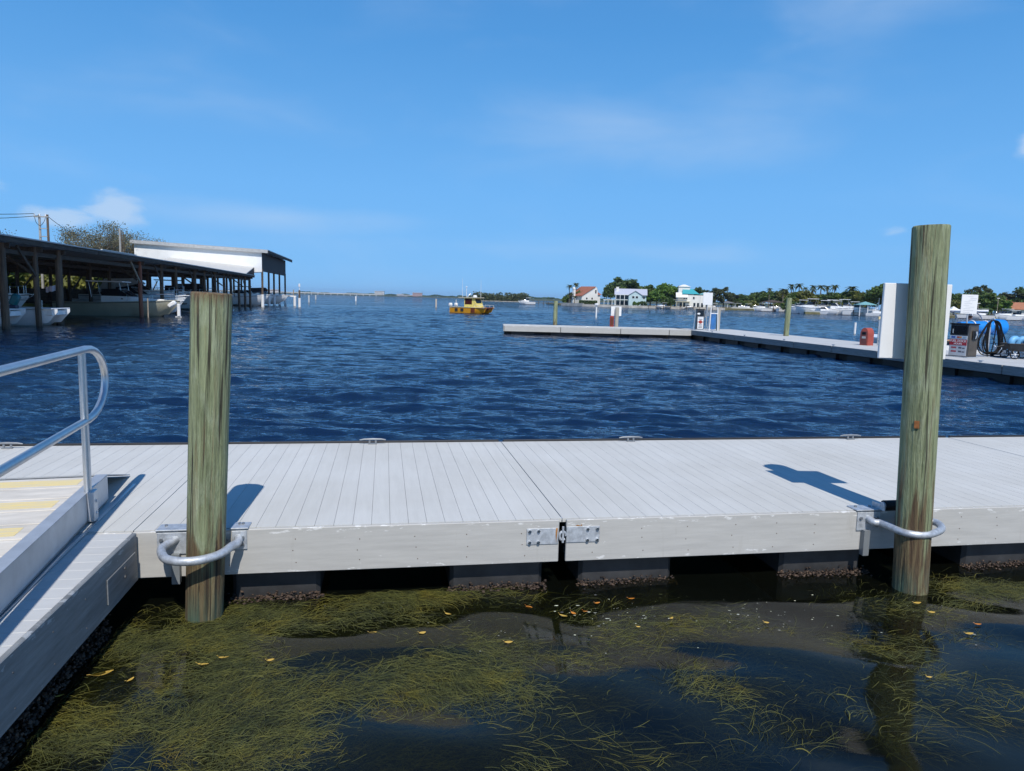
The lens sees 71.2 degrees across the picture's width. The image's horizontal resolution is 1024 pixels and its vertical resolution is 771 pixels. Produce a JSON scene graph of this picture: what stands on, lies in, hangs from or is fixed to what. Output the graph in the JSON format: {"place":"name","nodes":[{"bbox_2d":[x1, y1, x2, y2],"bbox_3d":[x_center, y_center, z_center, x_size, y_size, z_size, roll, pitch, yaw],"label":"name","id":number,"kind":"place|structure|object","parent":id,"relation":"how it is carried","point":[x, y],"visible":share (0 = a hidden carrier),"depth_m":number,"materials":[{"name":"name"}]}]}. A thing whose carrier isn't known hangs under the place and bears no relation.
{"place":"outdoors","nodes":[
{"label":"outdoors","id":0,"kind":"place"},
{"bbox_2d":[9,293,20,308],"bbox_3d":[-28.013,-4.745,40.063,0.891,0.843,0.400,0,7,-10],"label":"outboard motor","id":1,"kind":"object","parent":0,"point":[15,298],"visible":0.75,"depth_m":39.94,"materials":[{"name":"plastic"}]},
{"bbox_2d":[21,303,78,320],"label":"shore ground","id":2,"kind":"structure","parent":0,"point":[33,305],"depth_m":76.32,"materials":[{"name":"brown plant"}]},
{"bbox_2d":[7,272,28,287],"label":"shrub","id":3,"kind":"object","parent":2,"relation":"on","point":[11,278],"visible":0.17,"depth_m":73.19,"materials":[{"name":"green plant"}]},
{"bbox_2d":[19,274,53,287],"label":"shrub","id":4,"kind":"object","parent":2,"relation":"on","point":[30,283],"visible":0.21,"depth_m":77.06,"materials":[{"name":"green plant"}]},
{"bbox_2d":[34,214,49,303],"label":"utility pole","id":5,"kind":"object","parent":2,"relation":"on","point":[46,216],"visible":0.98,"depth_m":74.17,"materials":[{"name":"brown wood"}]},
{"bbox_2d":[46,274,96,289],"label":"shrub","id":6,"kind":"object","parent":2,"relation":"on","point":[81,283],"visible":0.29,"depth_m":87.84,"materials":[{"name":"green plant"}]},
{"bbox_2d":[52,220,136,251],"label":"sparse tree","id":7,"kind":"object","parent":2,"relation":"on","point":[73,238],"visible":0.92,"depth_m":108.24,"materials":[{"name":"green plant"}]},
{"bbox_2d":[119,228,123,251],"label":"utility pole","id":8,"kind":"object","parent":2,"relation":"on","point":[120,237],"visible":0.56,"depth_m":107.27,"materials":[{"name":"grey wood"}]},
{"bbox_2d":[102,230,143,253],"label":"sparse tree","id":9,"kind":"object","parent":2,"relation":"on","point":[131,248],"visible":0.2,"depth_m":116.95,"materials":[{"name":"green plant"}]},
{"bbox_2d":[92,227,165,251],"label":"sparse tree","id":10,"kind":"object","parent":2,"relation":"on","point":[132,236],"visible":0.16,"depth_m":124.17,"materials":[{"name":"green plant"}]},
{"bbox_2d":[152,289,461,298],"bbox_3d":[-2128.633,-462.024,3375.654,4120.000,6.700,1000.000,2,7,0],"label":"distant shore","id":11,"kind":"structure","parent":0,"point":[360,295],"depth_m":2950.85,"materials":[{"name":"plant"}]},
{"bbox_2d":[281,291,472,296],"bbox_3d":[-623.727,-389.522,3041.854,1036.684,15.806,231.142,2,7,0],"label":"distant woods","id":12,"kind":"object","parent":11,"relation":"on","point":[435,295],"visible":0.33,"depth_m":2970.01,"materials":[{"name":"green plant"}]},
{"bbox_2d":[481,300,519,303],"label":"islet ground","id":13,"kind":"structure","parent":0,"point":[502,301],"depth_m":635.86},
{"bbox_2d":[472,291,528,300],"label":"wooded islet","id":14,"kind":"object","parent":13,"relation":"on","point":[505,297],"visible":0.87,"depth_m":646.72,"materials":[{"name":"green plant"}]},
{"bbox_2d":[0,293,1023,770],"bbox_3d":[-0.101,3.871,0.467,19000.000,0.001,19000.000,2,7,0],"label":"seabed","id":15,"kind":"structure","parent":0,"point":[708,579],"depth_m":22.14,"materials":[{"name":"liquid"}]},
{"bbox_2d":[206,290,382,296],"bbox_3d":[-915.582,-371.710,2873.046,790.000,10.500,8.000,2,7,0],"label":"causeway bridge","id":16,"kind":"structure","parent":15,"relation":"on","point":[321,293],"depth_m":2868.71,"materials":[{"name":"concrete"}]},
{"bbox_2d":[0,290,1023,442],"bbox_3d":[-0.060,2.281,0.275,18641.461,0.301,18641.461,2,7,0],"label":"water","id":17,"kind":"structure","parent":0,"point":[376,315],"depth_m":25.40,"materials":[{"name":"liquid"}]},
{"bbox_2d":[0,308,25,325],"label":"catamaran boat","id":18,"kind":"object","parent":17,"relation":"on","point":[16,314],"visible":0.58,"depth_m":40.67,"materials":[{"name":"white plastic"}]},
{"bbox_2d":[8,285,33,306],"bbox_3d":[-36.335,-5.951,47.028,8.944,3.357,2.986,0,7,-10],"label":"cabin cruiser","id":19,"kind":"object","parent":17,"relation":"on","point":[24,298],"visible":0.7,"depth_m":47.60,"materials":[{"name":"white plastic"}]},
{"bbox_2d":[0,299,69,329],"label":"catamaran boat","id":20,"kind":"object","parent":17,"relation":"on","point":[51,315],"visible":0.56,"depth_m":42.44,"materials":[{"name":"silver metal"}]},
{"bbox_2d":[0,533,137,770],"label":"finger dock","id":21,"kind":"object","parent":17,"relation":"on","point":[54,616],"visible":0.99,"depth_m":4.01,"materials":[{"name":"grey wood"}]},
{"bbox_2d":[0,346,129,614],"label":"gangway","id":22,"kind":"object","parent":21,"relation":"on","point":[44,521],"visible":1,"depth_m":4.82,"materials":[{"name":"metal"}]},
{"bbox_2d":[0,484,135,618],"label":"runner strip","id":23,"kind":"object","parent":21,"relation":"on","point":[47,569],"visible":1,"depth_m":4.62,"materials":[{"name":"metal"}]},
{"bbox_2d":[0,442,187,534],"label":"floating dock","id":24,"kind":"object","parent":17,"relation":"on","point":[157,472],"visible":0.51,"depth_m":6.82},
{"bbox_2d":[52,280,184,320],"bbox_3d":[-33.693,-7.332,61.960,9.984,3.357,3.186,0,7,-10],"label":"cabin cruiser","id":25,"kind":"object","parent":17,"relation":"on","point":[119,302],"visible":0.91,"depth_m":60.82,"materials":[{"name":"white plastic"}]},
{"bbox_2d":[167,301,180,318],"bbox_3d":[-29.270,-6.547,62.027,1.117,1.614,0.400,0,7,-10],"label":"outboard motor","id":26,"kind":"object","parent":25,"relation":"attached to","point":[171,304],"visible":0.88,"depth_m":61.95,"materials":[{"name":"white paint"}]},
{"bbox_2d":[0,233,254,351],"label":"boat shed","id":27,"kind":"object","parent":17,"relation":"on","point":[34,258],"visible":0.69,"depth_m":59.59,"materials":[{"name":"brown wood"}]},
{"bbox_2d":[72,287,189,312],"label":"cabin cruiser","id":28,"kind":"object","parent":17,"relation":"on","point":[134,290],"visible":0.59,"depth_m":66.53,"materials":[{"name":"white plastic"}]},
{"bbox_2d":[78,278,189,298],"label":"cabin cruiser","id":29,"kind":"object","parent":17,"relation":"on","point":[133,283],"visible":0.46,"depth_m":71.05,"materials":[{"name":"white plastic"}]},
{"bbox_2d":[154,279,217,310],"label":"cabin cruiser","id":30,"kind":"object","parent":17,"relation":"on","point":[186,307],"visible":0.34,"depth_m":86.29,"materials":[{"name":"white plastic"}]},
{"bbox_2d":[182,291,231,769],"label":"dock pile","id":31,"kind":"object","parent":17,"relation":"in","point":[209,375],"visible":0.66,"depth_m":4.86,"materials":[{"name":"green wood"}]},
{"bbox_2d":[178,283,235,295],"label":"cabin cruiser","id":32,"kind":"object","parent":17,"relation":"on","point":[189,287],"visible":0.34,"depth_m":95.11,"materials":[{"name":"white plastic"}]},
{"bbox_2d":[129,240,291,313],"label":"white boat shed","id":33,"kind":"object","parent":17,"relation":"on","point":[245,260],"visible":0.71,"depth_m":116.61,"materials":[{"name":"metal"}]},
{"bbox_2d":[233,290,269,306],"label":"cabin cruiser","id":34,"kind":"object","parent":17,"relation":"on","point":[255,299],"visible":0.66,"depth_m":120.79,"materials":[{"name":"white plastic"}]},
{"bbox_2d":[251,288,287,303],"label":"cabin cruiser","id":35,"kind":"object","parent":17,"relation":"on","point":[280,298],"visible":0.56,"depth_m":134.10,"materials":[{"name":"white plastic"}]},
{"bbox_2d":[133,438,566,627],"bbox_3d":[-1.380,1.280,6.745,3.197,0.932,3.583,0,7,-10],"label":"floating dock","id":36,"kind":"object","parent":17,"relation":"on","point":[304,519],"visible":0.95,"depth_m":5.70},
{"bbox_2d":[449,285,493,314],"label":"rescue boat","id":37,"kind":"object","parent":17,"relation":"on","point":[473,305],"visible":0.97,"depth_m":108.56,"materials":[{"name":"yellow paint"}]},
{"bbox_2d":[9,567,1023,770],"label":"seagrass","id":38,"kind":"object","parent":17,"relation":"on","point":[212,706],"visible":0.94,"depth_m":4.33},
{"bbox_2d":[552,301,557,352],"bbox_3d":[3.010,-4.078,50.061,0.309,3.658,0.291,2,7,0],"label":"dock pile","id":39,"kind":"object","parent":17,"relation":"in","point":[555,310],"visible":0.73,"depth_m":49.87,"materials":[{"name":"green wood"}]},
{"bbox_2d":[503,324,691,342],"bbox_3d":[5.604,-3.566,48.504,12.440,0.949,3.080,1,7,-2],"label":"floating dock","id":40,"kind":"object","parent":17,"relation":"on","point":[594,331],"visible":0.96,"depth_m":47.09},
{"bbox_2d":[613,307,618,353],"bbox_3d":[7.254,-3.784,49.881,0.262,3.338,0.263,2,7,0],"label":"dock pile","id":41,"kind":"object","parent":17,"relation":"in","point":[616,318],"visible":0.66,"depth_m":49.69,"materials":[{"name":"plastic"}]},
{"bbox_2d":[714,309,720,359],"bbox_3d":[13.691,-3.381,47.644,0.245,3.408,0.240,2,7,0],"label":"dock pile","id":42,"kind":"object","parent":17,"relation":"in","point":[719,315],"visible":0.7,"depth_m":47.48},
{"bbox_2d":[468,594,975,647],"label":"foam flecks","id":43,"kind":"object","parent":17,"relation":"on","point":[669,618],"visible":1,"depth_m":5.31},
{"bbox_2d":[501,434,1023,612],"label":"floating dock","id":44,"kind":"object","parent":17,"relation":"on","point":[781,519],"visible":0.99,"depth_m":6.43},
{"bbox_2d":[753,303,771,311],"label":"cabin cruiser","id":45,"kind":"object","parent":17,"relation":"on","point":[760,308],"visible":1,"depth_m":295.53,"materials":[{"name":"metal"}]},
{"bbox_2d":[780,298,791,369],"bbox_3d":[16.026,-3.007,41.792,0.303,4.188,0.303,3,7,0],"label":"dock pile","id":46,"kind":"object","parent":17,"relation":"in","point":[787,316],"visible":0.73,"depth_m":41.59,"materials":[{"name":"green wood"}]},
{"bbox_2d":[795,299,820,314],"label":"cabin cruiser","id":47,"kind":"object","parent":17,"relation":"on","point":[802,308],"visible":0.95,"depth_m":236.82,"materials":[{"name":"plastic"}]},
{"bbox_2d":[809,305,839,315],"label":"cabin cruiser","id":48,"kind":"object","parent":17,"relation":"on","point":[824,311],"visible":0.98,"depth_m":230.91,"materials":[{"name":"white"}]},
{"bbox_2d":[828,300,843,315],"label":"cabin cruiser","id":49,"kind":"object","parent":17,"relation":"on","point":[836,306],"visible":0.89,"depth_m":231.95,"materials":[{"name":"plastic"}]},
{"bbox_2d":[677,328,1023,391],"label":"floating dock","id":50,"kind":"object","parent":17,"relation":"on","point":[1007,370],"visible":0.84,"depth_m":31.24,"materials":[{"name":"concrete"},{"name":"black plastic"}]},
{"bbox_2d":[694,309,705,329],"bbox_3d":[12.645,-4.431,47.971,0.668,1.400,0.700,2,7,4],"label":"fuel dispenser","id":51,"kind":"object","parent":50,"relation":"on","point":[699,322],"visible":0.98,"depth_m":47.68,"materials":[{"name":"metal"}]},
{"bbox_2d":[703,293,712,329],"bbox_3d":[13.186,-5.018,48.358,0.640,2.500,0.105,2,7,0],"label":"sign board","id":52,"kind":"object","parent":50,"relation":"on","point":[707,299],"visible":1,"depth_m":48.22,"materials":[{"name":"white paint"}]},
{"bbox_2d":[707,308,717,330],"bbox_3d":[13.270,-4.407,47.476,0.810,1.519,0.436,7,9,41],"label":"hose frame","id":53,"kind":"object","parent":50,"relation":"on","point":[712,317],"visible":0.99,"depth_m":47.31,"materials":[{"name":"white paint"}]},
{"bbox_2d":[859,328,873,345],"bbox_3d":[16.676,-2.300,33.609,0.442,0.820,0.409,-2,8,-28],"label":"fuel pump","id":54,"kind":"object","parent":50,"relation":"on","point":[866,336],"visible":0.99,"depth_m":33.47,"materials":[{"name":"red plastic"}]},
{"bbox_2d":[877,283,951,358],"bbox_3d":[3.292,-0.522,5.833,0.565,0.610,0.058,1,7,-3],"label":"sign board","id":55,"kind":"object","parent":50,"relation":"on","point":[892,333],"visible":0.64,"depth_m":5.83,"materials":[{"name":"white paint"}]},
{"bbox_2d":[873,309,988,353],"bbox_3d":[20.074,-2.466,35.550,2.500,2.720,7.306,0,7,-10],"label":"pontoon boat","id":56,"kind":"object","parent":50,"relation":"on","point":[948,340],"visible":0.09,"depth_m":32.90,"materials":[{"name":"white paint"}]},
{"bbox_2d":[946,323,979,357],"bbox_3d":[16.948,-1.692,26.751,0.660,1.270,0.928,-2,8,-24],"label":"fuel dispenser","id":57,"kind":"object","parent":50,"relation":"on","point":[963,342],"visible":1,"depth_m":26.54,"materials":[{"name":"metal"}]},
{"bbox_2d":[960,294,977,322],"bbox_3d":[17.265,-2.272,27.157,0.620,2.340,0.084,1,7,-1],"label":"notice board","id":58,"kind":"object","parent":50,"relation":"on","point":[969,303],"visible":0.92,"depth_m":27.03,"materials":[{"name":"metal"}]},
{"bbox_2d":[957,319,1008,352],"bbox_3d":[21.137,-2.249,32.295,2.168,1.526,0.740,1,7,-6],"label":"inflatable roll","id":59,"kind":"object","parent":50,"relation":"on","point":[1004,324],"visible":0.37,"depth_m":32.03,"materials":[{"name":"blue plastic"}]},
{"bbox_2d":[977,318,1005,356],"bbox_3d":[18.467,-1.848,27.458,1.317,1.490,0.331,2,7,0],"label":"fuel hose","id":60,"kind":"object","parent":50,"relation":"on","point":[986,338],"visible":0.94,"depth_m":27.41,"materials":[{"name":"rubber"}]},
{"bbox_2d":[991,337,1023,358],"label":"garden cart","id":61,"kind":"object","parent":50,"relation":"on","point":[1013,347],"visible":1,"depth_m":26.44,"materials":[{"name":"grey plastic"}]},
{"bbox_2d":[1007,336,1023,349],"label":"vinyl bundle","id":62,"kind":"object","parent":61,"relation":"in","point":[1016,340],"visible":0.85,"depth_m":26.57,"materials":[{"name":"plastic"}]},
{"bbox_2d":[839,299,865,316],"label":"cabin cruiser","id":63,"kind":"object","parent":17,"relation":"on","point":[848,306],"visible":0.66,"depth_m":230.38,"materials":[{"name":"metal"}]},
{"bbox_2d":[842,305,872,316],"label":"cabin cruiser","id":64,"kind":"object","parent":17,"relation":"on","point":[863,311],"visible":0.92,"depth_m":228.33,"materials":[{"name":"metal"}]},
{"bbox_2d":[853,301,875,320],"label":"boathouse","id":65,"kind":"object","parent":17,"relation":"in","point":[864,303],"visible":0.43,"depth_m":225.03,"materials":[{"name":"teal paint"}]},
{"bbox_2d":[865,305,880,316],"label":"sailing boat","id":66,"kind":"object","parent":17,"relation":"on","point":[876,313],"visible":0.58,"depth_m":220.83,"materials":[{"name":"plastic"}]},
{"bbox_2d":[883,224,950,754],"bbox_3d":[3.299,0.912,5.851,0.274,4.360,0.268,-1,7,0],"label":"dock pile","id":67,"kind":"object","parent":17,"relation":"in","point":[925,320],"visible":0.77,"depth_m":5.69,"materials":[{"name":"green wood"}]},
{"bbox_2d":[971,309,994,319],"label":"cabin cruiser","id":68,"kind":"object","parent":17,"relation":"on","point":[983,316],"visible":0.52,"depth_m":209.35,"materials":[{"name":"plastic"}]},
{"bbox_2d":[948,435,1023,456],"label":"floating dock","id":69,"kind":"object","parent":17,"relation":"on","point":[1012,444],"visible":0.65,"depth_m":9.56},
{"bbox_2d":[995,309,1019,320],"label":"cabin cruiser","id":70,"kind":"object","parent":17,"relation":"on","point":[1004,315],"visible":0.96,"depth_m":202.18,"materials":[{"name":"plastic"}]},
{"bbox_2d":[0,0,1023,311],"label":"sky","id":71,"kind":"structure","parent":0,"point":[536,148],"materials":[{"name":"blue"}]},
{"bbox_2d":[462,295,780,306],"bbox_3d":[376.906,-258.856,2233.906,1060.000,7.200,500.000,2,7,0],"label":"distant wooded shore","id":72,"kind":"structure","parent":0,"point":[552,300],"depth_m":2064.39,"materials":[{"name":"plant"}]},
{"bbox_2d":[603,287,646,305],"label":"pale blue house","id":73,"kind":"structure","parent":0,"point":[626,296],"depth_m":321.92,"materials":[{"name":"paint"}]},
{"bbox_2d":[546,303,759,313],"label":"island ground","id":74,"kind":"structure","parent":0,"point":[726,308],"depth_m":321.66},
{"bbox_2d":[561,303,583,308],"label":"sea wall","id":75,"kind":"structure","parent":74,"relation":"on","point":[572,304],"depth_m":322.65,"materials":[{"name":"concrete"}]},
{"bbox_2d":[571,286,600,304],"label":"red roofed house","id":76,"kind":"structure","parent":74,"relation":"on","point":[589,293],"depth_m":331.10,"materials":[{"name":"white paint"}]},
{"bbox_2d":[602,285,615,304],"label":"broadleaf tree","id":77,"kind":"object","parent":74,"relation":"on","point":[608,291],"visible":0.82,"depth_m":359.64,"materials":[{"name":"green plant"}]},
{"bbox_2d":[607,277,639,288],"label":"broadleaf tree","id":78,"kind":"object","parent":74,"relation":"on","point":[619,282],"visible":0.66,"depth_m":366.32,"materials":[{"name":"green plant"}]},
{"bbox_2d":[637,284,656,305],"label":"broadleaf tree","id":79,"kind":"object","parent":74,"relation":"on","point":[649,288],"visible":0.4,"depth_m":346.17,"materials":[{"name":"green plant"}]},
{"bbox_2d":[582,304,724,311],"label":"sea wall","id":80,"kind":"structure","parent":74,"relation":"on","point":[629,307],"depth_m":309.28,"materials":[{"name":"concrete"}]},
{"bbox_2d":[646,291,665,304],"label":"broadleaf tree","id":81,"kind":"object","parent":74,"relation":"on","point":[656,296],"visible":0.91,"depth_m":321.99,"materials":[{"name":"green plant"}]},
{"bbox_2d":[650,283,675,297],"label":"broadleaf tree","id":82,"kind":"object","parent":74,"relation":"on","point":[664,288],"visible":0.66,"depth_m":332.78,"materials":[{"name":"green plant"}]},
{"bbox_2d":[660,297,674,305],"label":"shrub","id":83,"kind":"object","parent":74,"relation":"on","point":[669,301],"visible":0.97,"depth_m":318.70,"materials":[{"name":"green plant"}]},
{"bbox_2d":[666,286,677,306],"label":"broadleaf tree","id":84,"kind":"object","parent":74,"relation":"on","point":[673,292],"visible":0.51,"depth_m":332.42,"materials":[{"name":"green plant"}]},
{"bbox_2d":[674,285,710,306],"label":"teal roofed house","id":85,"kind":"structure","parent":74,"relation":"on","point":[685,296],"depth_m":321.58,"materials":[{"name":"white paint"}]},
{"bbox_2d":[709,287,724,304],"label":"pine tree","id":86,"kind":"object","parent":74,"relation":"on","point":[717,291],"visible":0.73,"depth_m":347.88,"materials":[{"name":"green plant"}]},
{"bbox_2d":[715,287,732,307],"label":"pine tree","id":87,"kind":"object","parent":74,"relation":"on","point":[726,294],"visible":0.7,"depth_m":351.01,"materials":[{"name":"green plant"}]},
{"bbox_2d":[726,292,739,306],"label":"pine tree","id":88,"kind":"object","parent":74,"relation":"on","point":[734,296],"visible":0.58,"depth_m":358.22,"materials":[{"name":"green plant"}]},
{"bbox_2d":[775,290,792,301],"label":"broadleaf tree","id":89,"kind":"object","parent":74,"relation":"on","point":[779,297],"visible":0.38,"depth_m":326.76,"materials":[{"name":"green plant"}]},
{"bbox_2d":[721,306,1023,324],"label":"shore ground","id":90,"kind":"structure","parent":0,"point":[817,313],"depth_m":232.89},
{"bbox_2d":[757,292,773,307],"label":"broadleaf tree","id":91,"kind":"object","parent":90,"relation":"on","point":[765,296],"visible":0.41,"depth_m":394.76,"materials":[{"name":"green plant"}]},
{"bbox_2d":[783,292,805,303],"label":"broadleaf tree","id":92,"kind":"object","parent":90,"relation":"on","point":[792,295],"visible":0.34,"depth_m":295.04,"materials":[{"name":"green plant"}]},
{"bbox_2d":[792,290,817,303],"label":"broadleaf tree","id":93,"kind":"object","parent":90,"relation":"on","point":[806,295],"visible":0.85,"depth_m":291.46,"materials":[{"name":"green plant"}]},
{"bbox_2d":[819,292,832,303],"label":"broadleaf tree","id":94,"kind":"object","parent":90,"relation":"on","point":[828,294],"visible":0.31,"depth_m":288.05,"materials":[{"name":"green plant"}]},
{"bbox_2d":[828,291,847,302],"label":"broadleaf tree","id":95,"kind":"object","parent":90,"relation":"on","point":[835,296],"visible":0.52,"depth_m":279.69,"materials":[{"name":"green plant"}]},
{"bbox_2d":[838,289,860,302],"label":"broadleaf tree","id":96,"kind":"object","parent":90,"relation":"on","point":[850,294],"visible":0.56,"depth_m":275.13,"materials":[{"name":"green plant"}]},
{"bbox_2d":[844,290,870,306],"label":"broadleaf tree","id":97,"kind":"object","parent":90,"relation":"on","point":[860,299],"visible":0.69,"depth_m":271.64,"materials":[{"name":"green plant"}]},
{"bbox_2d":[862,284,882,310],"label":"broadleaf tree","id":98,"kind":"object","parent":90,"relation":"on","point":[876,292],"visible":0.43,"depth_m":264.84,"materials":[{"name":"green plant"}]},
{"bbox_2d":[950,299,960,314],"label":"broadleaf tree","id":99,"kind":"object","parent":90,"relation":"on","point":[955,303],"visible":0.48,"depth_m":245.94,"materials":[{"name":"green plant"}]},
{"bbox_2d":[964,285,992,294],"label":"pine tree","id":100,"kind":"object","parent":90,"relation":"on","point":[985,288],"visible":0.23,"depth_m":272.09,"materials":[{"name":"green plant"}]},
{"bbox_2d":[977,292,1010,314],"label":"broadleaf tree","id":101,"kind":"object","parent":90,"relation":"on","point":[986,299],"visible":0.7,"depth_m":252.27,"materials":[{"name":"green plant"}]},
{"bbox_2d":[988,298,1012,313],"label":"broadleaf tree","id":102,"kind":"object","parent":90,"relation":"on","point":[1007,304],"visible":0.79,"depth_m":250.51,"materials":[{"name":"green plant"}]},
{"bbox_2d":[999,302,1023,315],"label":"tiled house","id":103,"kind":"structure","parent":90,"relation":"on","point":[1017,306],"depth_m":255.62,"materials":[{"name":"tile"}]},
{"bbox_2d":[999,290,1023,302],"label":"pine tree","id":104,"kind":"object","parent":90,"relation":"on","point":[1018,293],"visible":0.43,"depth_m":286.96,"materials":[{"name":"green plant"}]},
{"bbox_2d":[1010,287,1023,301],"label":"broadleaf tree","id":105,"kind":"object","parent":90,"relation":"on","point":[1021,289],"visible":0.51,"depth_m":286.12,"materials":[{"name":"green plant"}]},
{"bbox_2d":[993,345,1023,356],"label":"skiff","id":106,"kind":"object","parent":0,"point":[994,347],"visible":0.15,"depth_m":30.95,"materials":[{"name":"white paint"}]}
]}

